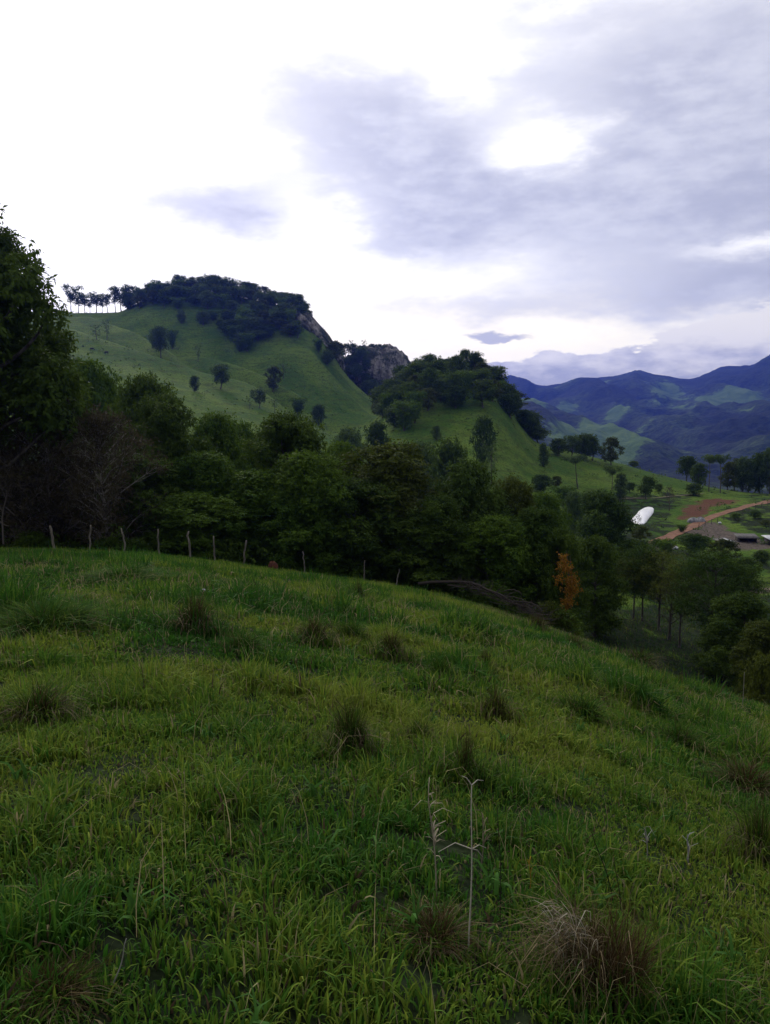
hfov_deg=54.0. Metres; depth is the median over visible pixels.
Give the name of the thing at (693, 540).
broadleaf tree
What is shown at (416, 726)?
grass tussock
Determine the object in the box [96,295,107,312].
tall tree
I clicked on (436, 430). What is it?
broadleaf tree
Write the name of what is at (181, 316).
broadleaf tree
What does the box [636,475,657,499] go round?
broadleaf tree
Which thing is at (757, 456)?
broadleaf tree
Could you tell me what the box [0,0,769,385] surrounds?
sky
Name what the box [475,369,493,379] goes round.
broadleaf tree
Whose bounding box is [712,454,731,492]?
umbrella pine
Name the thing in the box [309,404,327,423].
broadleaf tree
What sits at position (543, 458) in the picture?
dense tree
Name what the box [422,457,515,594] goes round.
broadleaf tree
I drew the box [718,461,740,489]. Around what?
broadleaf tree
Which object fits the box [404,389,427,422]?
broadleaf tree
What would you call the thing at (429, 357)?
broadleaf tree
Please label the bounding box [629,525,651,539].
broadleaf tree
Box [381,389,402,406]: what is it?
broadleaf tree
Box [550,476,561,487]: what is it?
broadleaf tree
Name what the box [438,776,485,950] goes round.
dry stalk
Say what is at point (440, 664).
grass tussock
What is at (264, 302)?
broadleaf tree
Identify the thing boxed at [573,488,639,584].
broadleaf tree
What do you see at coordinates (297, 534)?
broadleaf tree
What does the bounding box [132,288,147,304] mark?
broadleaf tree
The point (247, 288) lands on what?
broadleaf tree
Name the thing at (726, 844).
rough grass
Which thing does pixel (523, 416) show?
broadleaf tree
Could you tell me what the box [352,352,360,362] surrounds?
broadleaf tree
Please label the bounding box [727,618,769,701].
broadleaf tree
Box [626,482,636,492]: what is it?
broadleaf tree
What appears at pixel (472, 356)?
broadleaf tree
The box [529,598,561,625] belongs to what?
shrub
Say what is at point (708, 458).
umbrella pine
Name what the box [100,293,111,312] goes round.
tall tree
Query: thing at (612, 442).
broadleaf tree
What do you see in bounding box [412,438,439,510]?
broadleaf tree
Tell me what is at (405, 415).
broadleaf tree
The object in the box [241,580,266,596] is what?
grass tussock
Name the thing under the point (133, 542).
shrub
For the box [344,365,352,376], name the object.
broadleaf tree
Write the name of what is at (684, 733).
grass tussock
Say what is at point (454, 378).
broadleaf tree
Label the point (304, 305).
broadleaf tree
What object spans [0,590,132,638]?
grass tussock
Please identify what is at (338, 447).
broadleaf tree
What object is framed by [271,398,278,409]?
sparse tree
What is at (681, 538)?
broadleaf tree
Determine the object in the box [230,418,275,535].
broadleaf tree
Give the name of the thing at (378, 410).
broadleaf tree
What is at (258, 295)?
broadleaf tree
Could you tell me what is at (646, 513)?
plastic sheet
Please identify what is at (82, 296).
tall tree
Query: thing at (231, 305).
broadleaf tree
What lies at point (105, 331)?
sparse tree
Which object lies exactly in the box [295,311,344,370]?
rock cliff
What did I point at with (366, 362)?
broadleaf tree
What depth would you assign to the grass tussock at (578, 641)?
22.39 m
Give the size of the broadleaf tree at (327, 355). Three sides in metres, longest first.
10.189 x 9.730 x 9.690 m
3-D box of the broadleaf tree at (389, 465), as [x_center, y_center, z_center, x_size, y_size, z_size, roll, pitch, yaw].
[0.477,0.760,57.131,11.381,12.771,12.337,-8,13,-34]
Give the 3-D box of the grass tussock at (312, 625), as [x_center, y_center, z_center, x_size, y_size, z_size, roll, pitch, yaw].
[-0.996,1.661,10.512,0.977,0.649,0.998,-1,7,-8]
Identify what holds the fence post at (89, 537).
on the ground at (522, 1015)
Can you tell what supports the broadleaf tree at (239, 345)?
on the hillside
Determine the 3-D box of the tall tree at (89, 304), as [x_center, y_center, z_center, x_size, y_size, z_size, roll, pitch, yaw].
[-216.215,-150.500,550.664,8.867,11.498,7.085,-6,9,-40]
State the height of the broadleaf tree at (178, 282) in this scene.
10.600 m
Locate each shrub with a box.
[7,530,57,548]
[34,538,61,548]
[91,535,123,550]
[119,537,150,551]
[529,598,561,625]
[551,609,582,633]
[736,650,769,704]
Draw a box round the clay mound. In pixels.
[268,561,277,568]
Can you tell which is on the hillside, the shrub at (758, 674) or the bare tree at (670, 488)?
the bare tree at (670, 488)
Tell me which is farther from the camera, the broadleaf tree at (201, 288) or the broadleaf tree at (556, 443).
the broadleaf tree at (201, 288)
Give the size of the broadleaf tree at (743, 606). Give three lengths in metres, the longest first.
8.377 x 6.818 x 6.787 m
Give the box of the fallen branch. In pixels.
[418,574,560,621]
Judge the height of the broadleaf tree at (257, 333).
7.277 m
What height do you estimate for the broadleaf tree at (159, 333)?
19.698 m
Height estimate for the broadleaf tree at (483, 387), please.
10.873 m
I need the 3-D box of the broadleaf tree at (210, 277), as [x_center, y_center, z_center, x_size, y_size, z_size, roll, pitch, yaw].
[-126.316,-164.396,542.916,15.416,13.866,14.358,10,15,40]
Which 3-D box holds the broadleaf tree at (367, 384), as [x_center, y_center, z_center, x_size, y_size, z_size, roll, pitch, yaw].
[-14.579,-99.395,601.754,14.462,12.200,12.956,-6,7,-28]
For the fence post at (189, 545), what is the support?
on the ground at (522, 1015)
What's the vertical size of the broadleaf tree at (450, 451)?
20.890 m
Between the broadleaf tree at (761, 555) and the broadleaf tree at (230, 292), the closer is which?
the broadleaf tree at (761, 555)
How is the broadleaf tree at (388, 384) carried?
on the hillside
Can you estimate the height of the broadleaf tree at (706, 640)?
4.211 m
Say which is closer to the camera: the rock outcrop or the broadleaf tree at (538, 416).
the broadleaf tree at (538, 416)
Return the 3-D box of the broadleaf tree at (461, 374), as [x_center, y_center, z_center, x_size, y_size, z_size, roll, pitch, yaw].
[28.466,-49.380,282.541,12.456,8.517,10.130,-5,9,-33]
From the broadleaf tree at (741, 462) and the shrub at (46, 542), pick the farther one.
the broadleaf tree at (741, 462)
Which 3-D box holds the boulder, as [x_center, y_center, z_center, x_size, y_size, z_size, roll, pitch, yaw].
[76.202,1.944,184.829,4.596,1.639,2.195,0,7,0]
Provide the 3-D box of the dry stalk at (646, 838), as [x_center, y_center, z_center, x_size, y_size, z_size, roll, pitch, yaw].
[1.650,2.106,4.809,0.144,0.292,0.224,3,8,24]
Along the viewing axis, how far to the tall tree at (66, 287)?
549.52 m
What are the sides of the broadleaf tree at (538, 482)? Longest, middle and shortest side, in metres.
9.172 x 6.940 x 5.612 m
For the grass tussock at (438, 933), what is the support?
on the ground at (522, 1015)
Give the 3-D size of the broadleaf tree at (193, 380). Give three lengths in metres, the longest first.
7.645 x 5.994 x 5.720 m
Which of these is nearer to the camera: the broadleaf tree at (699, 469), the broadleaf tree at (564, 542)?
the broadleaf tree at (564, 542)
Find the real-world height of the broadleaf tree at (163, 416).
14.900 m
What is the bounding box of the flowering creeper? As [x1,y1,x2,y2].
[552,552,583,614]
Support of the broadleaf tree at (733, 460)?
on the hillside
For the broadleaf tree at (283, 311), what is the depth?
494.24 m
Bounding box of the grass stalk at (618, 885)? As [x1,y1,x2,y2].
[613,858,621,910]
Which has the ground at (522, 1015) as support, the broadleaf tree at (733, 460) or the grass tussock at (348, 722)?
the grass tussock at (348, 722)
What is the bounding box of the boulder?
[687,517,705,522]
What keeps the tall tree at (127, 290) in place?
on the hillside
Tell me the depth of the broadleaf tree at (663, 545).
136.19 m
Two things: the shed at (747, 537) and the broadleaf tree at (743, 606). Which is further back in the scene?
the shed at (747, 537)
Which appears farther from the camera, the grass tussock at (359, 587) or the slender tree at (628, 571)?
the slender tree at (628, 571)
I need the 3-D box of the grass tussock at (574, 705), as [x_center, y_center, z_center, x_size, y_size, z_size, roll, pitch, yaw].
[2.418,2.446,9.566,1.376,0.522,1.393,-2,7,-13]
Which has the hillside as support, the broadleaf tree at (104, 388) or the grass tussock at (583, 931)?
the broadleaf tree at (104, 388)
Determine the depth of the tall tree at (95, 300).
548.68 m
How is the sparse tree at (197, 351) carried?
on the hillside
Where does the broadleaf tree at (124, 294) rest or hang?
on the hillside
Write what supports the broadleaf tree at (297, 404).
on the hillside
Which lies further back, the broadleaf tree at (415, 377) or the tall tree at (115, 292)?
the tall tree at (115, 292)
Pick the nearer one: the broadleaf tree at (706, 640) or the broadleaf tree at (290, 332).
the broadleaf tree at (706, 640)
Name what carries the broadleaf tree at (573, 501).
on the hillside
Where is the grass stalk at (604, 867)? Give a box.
[591,831,614,910]
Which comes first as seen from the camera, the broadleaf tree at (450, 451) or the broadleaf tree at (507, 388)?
the broadleaf tree at (450, 451)
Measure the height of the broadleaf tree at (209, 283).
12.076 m
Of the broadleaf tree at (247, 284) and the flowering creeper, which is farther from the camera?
the broadleaf tree at (247, 284)
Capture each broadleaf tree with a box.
[0,205,96,469]
[0,356,96,538]
[0,397,114,548]
[7,465,106,548]
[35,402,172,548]
[68,353,134,545]
[80,451,184,551]
[97,368,191,536]
[115,388,219,551]
[117,291,134,307]
[122,297,135,309]
[130,295,146,307]
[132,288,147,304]
[145,290,158,303]
[145,490,259,561]
[146,282,159,288]
[146,328,158,348]
[149,325,169,357]
[150,283,164,300]
[152,449,254,554]
[161,282,172,287]
[165,329,178,348]
[167,284,184,297]
[171,273,183,284]
[171,279,184,285]
[175,309,186,323]
[182,278,197,287]
[183,281,195,288]
[184,408,253,560]
[185,295,200,304]
[189,375,199,391]
[191,283,207,295]
[195,310,210,324]
[196,283,210,301]
[196,290,218,309]
[200,273,220,284]
[203,310,221,320]
[204,278,215,288]
[209,363,231,388]
[214,468,303,567]
[215,320,222,328]
[217,309,235,320]
[218,278,230,294]
[225,300,239,310]
[226,277,242,285]
[227,285,238,300]
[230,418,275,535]
[232,286,251,303]
[232,339,244,351]
[238,332,256,351]
[239,407,346,540]
[240,285,252,300]
[242,281,254,299]
[246,289,255,300]
[249,330,269,340]
[249,388,266,407]
[250,282,260,288]
[252,291,264,301]
[252,497,351,573]
[253,299,270,309]
[257,449,362,574]
[259,286,271,293]
[263,366,283,391]
[264,294,277,308]
[274,296,286,311]
[275,302,291,310]
[279,324,296,336]
[282,308,296,323]
[283,292,297,306]
[288,397,309,414]
[290,320,304,337]
[293,305,306,314]
[295,294,304,304]
[298,303,310,311]
[301,476,417,579]
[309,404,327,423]
[312,338,323,351]
[321,349,334,364]
[323,342,342,358]
[323,437,364,573]
[330,425,365,462]
[331,438,475,587]
[334,342,345,349]
[343,343,352,356]
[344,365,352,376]
[345,355,355,366]
[347,343,358,353]
[352,346,368,361]
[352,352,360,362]
[359,380,373,394]
[360,372,370,381]
[360,509,485,595]
[361,358,372,372]
[363,420,391,451]
[368,386,384,401]
[370,397,384,411]
[372,403,384,417]
[375,391,400,412]
[377,378,401,387]
[378,381,396,396]
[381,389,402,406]
[382,408,400,427]
[390,399,421,430]
[391,364,405,379]
[394,369,412,381]
[395,491,475,594]
[396,380,419,401]
[401,361,426,379]
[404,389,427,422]
[407,374,423,392]
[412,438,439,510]
[415,360,430,368]
[417,367,439,395]
[419,388,439,410]
[420,353,440,366]
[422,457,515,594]
[423,435,470,511]
[425,360,448,374]
[429,377,449,400]
[430,425,442,439]
[434,369,451,374]
[441,372,468,397]
[441,384,472,407]
[447,354,468,372]
[449,511,542,610]
[451,368,473,381]
[453,370,477,393]
[460,348,471,366]
[466,351,486,371]
[469,377,500,407]
[469,416,498,464]
[472,362,492,373]
[474,369,489,383]
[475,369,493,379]
[483,472,538,610]
[484,379,503,401]
[490,366,508,383]
[497,393,524,417]
[497,505,576,619]
[498,383,520,406]
[511,391,529,412]
[515,409,535,430]
[516,410,545,431]
[520,416,542,437]
[529,525,594,633]
[531,428,551,442]
[531,474,554,491]
[531,489,573,604]
[548,438,567,455]
[549,486,576,504]
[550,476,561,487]
[560,489,584,535]
[561,434,581,456]
[566,533,631,637]
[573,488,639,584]
[574,432,597,459]
[583,434,602,460]
[599,436,625,464]
[609,538,656,590]
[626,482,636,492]
[628,461,638,466]
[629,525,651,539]
[632,539,652,549]
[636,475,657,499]
[648,537,666,551]
[655,483,663,491]
[656,537,679,555]
[675,455,697,480]
[675,535,689,543]
[676,524,687,531]
[677,533,712,554]
[684,483,704,495]
[688,629,730,676]
[690,462,710,486]
[698,590,769,690]
[708,538,742,560]
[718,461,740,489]
[726,458,739,490]
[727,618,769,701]
[731,513,741,519]
[732,556,764,573]
[734,455,755,491]
[735,458,763,491]
[747,510,764,517]
[750,452,769,492]
[752,550,769,563]
[758,446,769,493]
[759,519,769,525]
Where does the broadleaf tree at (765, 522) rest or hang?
on the hillside
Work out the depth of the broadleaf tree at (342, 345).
510.06 m
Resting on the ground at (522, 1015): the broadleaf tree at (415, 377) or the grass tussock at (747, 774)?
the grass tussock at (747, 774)
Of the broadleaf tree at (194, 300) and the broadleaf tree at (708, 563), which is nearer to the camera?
the broadleaf tree at (708, 563)
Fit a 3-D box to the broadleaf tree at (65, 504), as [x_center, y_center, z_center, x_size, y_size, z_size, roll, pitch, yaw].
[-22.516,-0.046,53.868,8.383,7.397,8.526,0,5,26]
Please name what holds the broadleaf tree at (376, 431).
on the hillside
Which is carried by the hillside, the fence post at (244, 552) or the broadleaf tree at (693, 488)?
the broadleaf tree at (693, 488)
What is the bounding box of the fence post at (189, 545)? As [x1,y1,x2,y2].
[186,531,190,557]
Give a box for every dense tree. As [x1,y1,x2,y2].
[538,442,551,466]
[610,472,628,500]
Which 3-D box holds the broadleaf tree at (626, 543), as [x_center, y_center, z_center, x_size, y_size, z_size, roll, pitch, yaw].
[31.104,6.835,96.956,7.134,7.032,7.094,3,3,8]
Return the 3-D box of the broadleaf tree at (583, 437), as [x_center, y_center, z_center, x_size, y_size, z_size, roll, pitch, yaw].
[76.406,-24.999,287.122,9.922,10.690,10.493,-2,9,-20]
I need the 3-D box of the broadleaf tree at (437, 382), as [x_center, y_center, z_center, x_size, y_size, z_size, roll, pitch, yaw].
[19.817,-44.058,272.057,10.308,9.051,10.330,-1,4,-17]
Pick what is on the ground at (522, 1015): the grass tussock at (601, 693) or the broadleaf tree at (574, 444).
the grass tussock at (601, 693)
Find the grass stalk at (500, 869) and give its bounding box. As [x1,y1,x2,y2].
[497,808,500,925]
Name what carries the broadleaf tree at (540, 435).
on the hillside
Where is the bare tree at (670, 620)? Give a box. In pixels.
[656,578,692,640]
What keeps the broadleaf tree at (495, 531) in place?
on the ground at (522, 1015)
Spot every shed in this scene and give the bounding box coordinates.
[713,537,736,546]
[733,533,759,542]
[761,535,769,544]
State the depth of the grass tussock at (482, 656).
10.72 m
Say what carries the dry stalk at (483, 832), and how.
on the ground at (522, 1015)
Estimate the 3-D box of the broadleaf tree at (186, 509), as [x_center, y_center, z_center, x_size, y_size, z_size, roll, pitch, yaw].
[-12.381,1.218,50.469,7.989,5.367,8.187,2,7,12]
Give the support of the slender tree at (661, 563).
on the hillside
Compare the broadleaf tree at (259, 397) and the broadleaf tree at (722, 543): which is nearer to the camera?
the broadleaf tree at (722, 543)
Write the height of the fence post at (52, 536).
1.888 m
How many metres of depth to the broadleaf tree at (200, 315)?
490.30 m
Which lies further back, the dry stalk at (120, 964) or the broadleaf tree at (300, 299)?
the broadleaf tree at (300, 299)
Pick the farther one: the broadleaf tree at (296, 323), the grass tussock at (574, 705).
the broadleaf tree at (296, 323)
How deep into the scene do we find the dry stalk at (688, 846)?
5.03 m
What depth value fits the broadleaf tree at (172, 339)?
463.61 m
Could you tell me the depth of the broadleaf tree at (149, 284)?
531.74 m
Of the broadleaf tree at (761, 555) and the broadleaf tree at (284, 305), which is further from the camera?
the broadleaf tree at (284, 305)
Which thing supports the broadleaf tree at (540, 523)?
on the ground at (522, 1015)
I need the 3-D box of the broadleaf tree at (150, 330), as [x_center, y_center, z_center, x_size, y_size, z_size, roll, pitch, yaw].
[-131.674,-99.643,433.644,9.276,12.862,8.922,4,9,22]
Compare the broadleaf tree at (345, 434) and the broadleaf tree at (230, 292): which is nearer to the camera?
the broadleaf tree at (345, 434)
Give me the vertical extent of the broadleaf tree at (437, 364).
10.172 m
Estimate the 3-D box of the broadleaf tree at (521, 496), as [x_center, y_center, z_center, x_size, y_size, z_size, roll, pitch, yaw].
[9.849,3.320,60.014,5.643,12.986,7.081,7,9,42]
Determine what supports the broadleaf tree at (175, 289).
on the hillside
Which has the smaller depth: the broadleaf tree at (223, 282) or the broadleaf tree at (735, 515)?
the broadleaf tree at (735, 515)
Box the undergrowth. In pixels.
[0,523,586,636]
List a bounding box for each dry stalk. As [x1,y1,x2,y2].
[113,938,126,989]
[418,777,448,896]
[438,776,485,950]
[480,814,499,873]
[634,826,653,855]
[683,832,697,862]
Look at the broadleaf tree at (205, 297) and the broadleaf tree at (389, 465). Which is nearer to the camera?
the broadleaf tree at (389, 465)
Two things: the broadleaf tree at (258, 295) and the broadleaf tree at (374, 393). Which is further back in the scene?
the broadleaf tree at (258, 295)
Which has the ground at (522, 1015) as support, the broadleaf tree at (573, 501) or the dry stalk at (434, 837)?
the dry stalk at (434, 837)
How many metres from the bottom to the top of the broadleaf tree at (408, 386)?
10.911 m
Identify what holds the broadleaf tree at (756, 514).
on the hillside
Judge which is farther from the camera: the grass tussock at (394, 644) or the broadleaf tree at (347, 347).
the broadleaf tree at (347, 347)
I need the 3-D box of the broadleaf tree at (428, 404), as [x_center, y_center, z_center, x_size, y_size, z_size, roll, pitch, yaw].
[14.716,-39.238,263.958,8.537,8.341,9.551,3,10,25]
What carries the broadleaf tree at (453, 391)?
on the hillside
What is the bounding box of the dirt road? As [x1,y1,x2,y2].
[649,500,769,542]
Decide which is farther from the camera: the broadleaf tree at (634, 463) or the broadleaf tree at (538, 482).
the broadleaf tree at (634, 463)
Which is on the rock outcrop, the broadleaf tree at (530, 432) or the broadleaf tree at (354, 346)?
the broadleaf tree at (354, 346)
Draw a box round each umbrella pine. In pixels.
[561,454,586,488]
[602,465,621,491]
[701,454,718,491]
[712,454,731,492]
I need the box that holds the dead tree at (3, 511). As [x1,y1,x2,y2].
[0,472,27,543]
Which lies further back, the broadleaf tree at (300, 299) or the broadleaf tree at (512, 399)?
the broadleaf tree at (300, 299)
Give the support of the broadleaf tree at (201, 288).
on the hillside
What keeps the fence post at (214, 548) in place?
on the ground at (522, 1015)
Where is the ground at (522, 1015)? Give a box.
[0,555,769,1023]
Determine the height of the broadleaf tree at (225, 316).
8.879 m
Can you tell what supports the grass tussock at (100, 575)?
on the ground at (522, 1015)
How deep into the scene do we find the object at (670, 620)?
72.46 m
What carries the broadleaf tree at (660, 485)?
on the hillside
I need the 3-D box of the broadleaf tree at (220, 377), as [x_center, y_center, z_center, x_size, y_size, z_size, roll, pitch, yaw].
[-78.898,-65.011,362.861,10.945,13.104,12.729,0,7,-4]
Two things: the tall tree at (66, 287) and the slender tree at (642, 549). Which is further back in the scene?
the tall tree at (66, 287)
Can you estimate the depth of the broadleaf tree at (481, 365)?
305.62 m
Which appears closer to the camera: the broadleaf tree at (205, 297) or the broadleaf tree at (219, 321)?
the broadleaf tree at (219, 321)
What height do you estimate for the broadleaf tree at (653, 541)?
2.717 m
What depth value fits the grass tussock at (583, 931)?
2.92 m
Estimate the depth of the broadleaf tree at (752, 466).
261.24 m
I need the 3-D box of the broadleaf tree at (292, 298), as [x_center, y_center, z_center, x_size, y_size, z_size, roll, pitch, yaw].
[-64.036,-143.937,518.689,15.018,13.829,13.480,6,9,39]
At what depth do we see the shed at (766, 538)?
156.47 m
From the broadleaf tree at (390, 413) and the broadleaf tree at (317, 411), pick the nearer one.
the broadleaf tree at (390, 413)
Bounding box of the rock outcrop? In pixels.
[344,344,411,397]
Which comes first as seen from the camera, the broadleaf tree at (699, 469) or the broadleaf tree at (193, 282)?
the broadleaf tree at (699, 469)
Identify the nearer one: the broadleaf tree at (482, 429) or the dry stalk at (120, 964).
the dry stalk at (120, 964)
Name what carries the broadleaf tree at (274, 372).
on the hillside
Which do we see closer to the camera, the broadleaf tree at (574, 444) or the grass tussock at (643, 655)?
the grass tussock at (643, 655)
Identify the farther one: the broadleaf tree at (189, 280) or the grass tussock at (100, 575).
the broadleaf tree at (189, 280)
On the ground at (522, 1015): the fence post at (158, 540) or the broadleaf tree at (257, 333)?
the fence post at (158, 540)
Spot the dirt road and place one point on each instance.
(675, 533)
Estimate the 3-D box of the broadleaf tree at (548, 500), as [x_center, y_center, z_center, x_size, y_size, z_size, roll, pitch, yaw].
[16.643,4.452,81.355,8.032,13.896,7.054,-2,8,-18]
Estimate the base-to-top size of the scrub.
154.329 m
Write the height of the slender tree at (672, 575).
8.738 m
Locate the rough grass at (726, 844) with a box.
[0,572,769,1023]
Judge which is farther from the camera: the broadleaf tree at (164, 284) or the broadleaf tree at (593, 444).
the broadleaf tree at (164, 284)
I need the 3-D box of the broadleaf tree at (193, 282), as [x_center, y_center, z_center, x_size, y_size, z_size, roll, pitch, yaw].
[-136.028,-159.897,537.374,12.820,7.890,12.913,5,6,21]
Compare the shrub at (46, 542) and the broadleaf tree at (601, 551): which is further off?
the broadleaf tree at (601, 551)
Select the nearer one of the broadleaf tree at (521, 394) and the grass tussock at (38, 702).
the grass tussock at (38, 702)
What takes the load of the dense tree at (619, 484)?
on the hillside
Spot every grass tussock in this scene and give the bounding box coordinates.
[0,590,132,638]
[0,670,110,730]
[0,935,138,1023]
[64,562,184,584]
[162,584,231,634]
[210,624,274,661]
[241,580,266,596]
[290,610,336,646]
[310,686,385,762]
[326,616,382,640]
[353,579,366,595]
[367,627,416,660]
[368,881,504,978]
[399,713,445,741]
[422,649,462,676]
[449,721,481,784]
[477,646,499,667]
[477,682,518,721]
[482,864,706,1023]
[518,612,553,631]
[546,682,630,729]
[565,632,593,650]
[596,685,609,705]
[618,646,673,672]
[638,713,715,755]
[675,670,685,686]
[687,748,769,798]
[714,787,769,866]
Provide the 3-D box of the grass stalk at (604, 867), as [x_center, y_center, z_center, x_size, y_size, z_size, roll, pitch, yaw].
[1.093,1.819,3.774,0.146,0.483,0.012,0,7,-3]
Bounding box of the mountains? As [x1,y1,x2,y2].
[507,355,769,493]
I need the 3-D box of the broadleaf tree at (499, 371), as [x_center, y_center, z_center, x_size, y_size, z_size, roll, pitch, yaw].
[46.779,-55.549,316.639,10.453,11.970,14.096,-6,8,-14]
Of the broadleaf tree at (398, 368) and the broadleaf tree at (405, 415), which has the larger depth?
the broadleaf tree at (398, 368)
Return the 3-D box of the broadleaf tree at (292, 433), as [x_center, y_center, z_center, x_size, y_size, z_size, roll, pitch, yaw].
[-7.612,-0.952,58.720,9.794,14.404,9.654,-2,8,-25]
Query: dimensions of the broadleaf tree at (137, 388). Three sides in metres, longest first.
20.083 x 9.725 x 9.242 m
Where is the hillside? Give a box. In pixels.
[6,293,769,661]
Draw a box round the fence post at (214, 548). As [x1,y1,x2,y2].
[213,536,215,559]
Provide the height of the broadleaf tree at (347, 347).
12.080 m
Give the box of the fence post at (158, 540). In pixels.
[157,529,159,553]
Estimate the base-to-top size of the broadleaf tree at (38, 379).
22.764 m
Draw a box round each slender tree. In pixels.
[613,557,654,619]
[614,543,665,620]
[626,548,690,630]
[650,559,705,647]
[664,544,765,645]
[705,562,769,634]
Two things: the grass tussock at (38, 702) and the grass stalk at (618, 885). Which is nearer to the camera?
the grass stalk at (618, 885)
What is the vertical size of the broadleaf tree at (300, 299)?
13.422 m
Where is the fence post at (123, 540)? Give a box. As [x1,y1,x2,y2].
[121,528,125,550]
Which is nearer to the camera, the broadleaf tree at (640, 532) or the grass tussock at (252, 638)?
the grass tussock at (252, 638)
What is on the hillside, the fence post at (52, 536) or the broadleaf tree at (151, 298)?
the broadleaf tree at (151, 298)
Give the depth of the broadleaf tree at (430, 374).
274.00 m
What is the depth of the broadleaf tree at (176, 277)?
547.06 m
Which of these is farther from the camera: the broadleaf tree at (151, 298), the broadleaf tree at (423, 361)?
the broadleaf tree at (151, 298)
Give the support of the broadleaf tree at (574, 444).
on the hillside
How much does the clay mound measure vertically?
0.486 m
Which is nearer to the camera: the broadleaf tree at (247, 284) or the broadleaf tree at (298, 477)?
the broadleaf tree at (298, 477)
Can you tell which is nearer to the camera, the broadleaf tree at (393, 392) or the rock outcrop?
the broadleaf tree at (393, 392)
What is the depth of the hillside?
315.29 m
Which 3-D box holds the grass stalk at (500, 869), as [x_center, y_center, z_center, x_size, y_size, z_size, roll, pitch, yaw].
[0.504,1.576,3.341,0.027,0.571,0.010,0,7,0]
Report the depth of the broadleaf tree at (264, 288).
558.23 m
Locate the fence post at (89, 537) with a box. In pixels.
[88,525,91,547]
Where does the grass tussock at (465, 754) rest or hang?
on the ground at (522, 1015)
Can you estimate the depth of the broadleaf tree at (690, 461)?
280.82 m
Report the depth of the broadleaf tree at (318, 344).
471.70 m
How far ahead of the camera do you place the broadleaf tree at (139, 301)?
518.63 m
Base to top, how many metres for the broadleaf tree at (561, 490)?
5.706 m
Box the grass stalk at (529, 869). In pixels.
[518,856,540,887]
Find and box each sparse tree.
[89,325,103,339]
[101,319,111,339]
[193,345,201,356]
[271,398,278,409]
[277,362,287,378]
[481,440,502,482]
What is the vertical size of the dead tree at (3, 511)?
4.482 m
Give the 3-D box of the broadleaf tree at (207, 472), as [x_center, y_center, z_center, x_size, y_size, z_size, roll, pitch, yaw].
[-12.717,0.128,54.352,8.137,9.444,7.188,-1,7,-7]
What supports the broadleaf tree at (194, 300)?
on the hillside
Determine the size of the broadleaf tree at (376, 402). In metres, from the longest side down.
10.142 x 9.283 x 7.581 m
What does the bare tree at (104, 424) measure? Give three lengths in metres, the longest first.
10.520 x 8.809 x 8.018 m
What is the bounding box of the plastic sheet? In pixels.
[631,507,653,523]
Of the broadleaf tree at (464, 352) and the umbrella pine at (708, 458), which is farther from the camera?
the broadleaf tree at (464, 352)
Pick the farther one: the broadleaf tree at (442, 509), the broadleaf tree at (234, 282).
the broadleaf tree at (234, 282)
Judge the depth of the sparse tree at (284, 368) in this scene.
430.31 m
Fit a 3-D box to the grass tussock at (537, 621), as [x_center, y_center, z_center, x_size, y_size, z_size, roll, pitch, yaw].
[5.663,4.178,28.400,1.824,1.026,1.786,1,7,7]
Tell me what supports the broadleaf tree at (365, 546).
on the ground at (522, 1015)
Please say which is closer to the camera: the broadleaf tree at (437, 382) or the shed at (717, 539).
the shed at (717, 539)
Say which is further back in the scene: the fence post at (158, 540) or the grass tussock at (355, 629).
the fence post at (158, 540)
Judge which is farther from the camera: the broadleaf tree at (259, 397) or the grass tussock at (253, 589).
the broadleaf tree at (259, 397)
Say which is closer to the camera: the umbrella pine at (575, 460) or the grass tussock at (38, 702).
the grass tussock at (38, 702)
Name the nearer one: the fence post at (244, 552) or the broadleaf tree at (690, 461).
the fence post at (244, 552)
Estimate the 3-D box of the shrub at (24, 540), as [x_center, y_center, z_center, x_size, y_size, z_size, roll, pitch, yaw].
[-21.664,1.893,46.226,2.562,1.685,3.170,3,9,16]
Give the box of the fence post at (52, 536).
[49,526,54,547]
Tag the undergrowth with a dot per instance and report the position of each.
(73, 544)
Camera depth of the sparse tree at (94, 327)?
397.67 m
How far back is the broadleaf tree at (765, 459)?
259.17 m
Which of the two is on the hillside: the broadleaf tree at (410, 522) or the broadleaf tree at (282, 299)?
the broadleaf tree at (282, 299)
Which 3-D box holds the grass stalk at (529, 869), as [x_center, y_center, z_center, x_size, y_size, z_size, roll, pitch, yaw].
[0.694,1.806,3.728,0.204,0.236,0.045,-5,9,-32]
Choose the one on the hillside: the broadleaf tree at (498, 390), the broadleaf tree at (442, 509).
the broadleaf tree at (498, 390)
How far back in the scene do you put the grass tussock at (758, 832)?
5.40 m
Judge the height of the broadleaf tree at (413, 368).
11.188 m
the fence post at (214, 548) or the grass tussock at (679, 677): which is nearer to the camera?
the grass tussock at (679, 677)
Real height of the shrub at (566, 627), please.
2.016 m
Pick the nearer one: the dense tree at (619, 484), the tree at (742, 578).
the tree at (742, 578)
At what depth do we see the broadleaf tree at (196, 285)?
522.30 m
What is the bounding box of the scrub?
[51,305,768,544]
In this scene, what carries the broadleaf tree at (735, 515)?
on the hillside
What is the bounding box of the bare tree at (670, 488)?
[664,485,674,510]
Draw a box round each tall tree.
[60,283,82,311]
[68,292,84,312]
[77,293,89,312]
[82,298,92,307]
[86,291,103,312]
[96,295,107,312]
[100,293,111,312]
[106,288,118,311]
[110,286,133,310]
[120,283,133,292]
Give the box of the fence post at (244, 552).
[243,540,246,563]

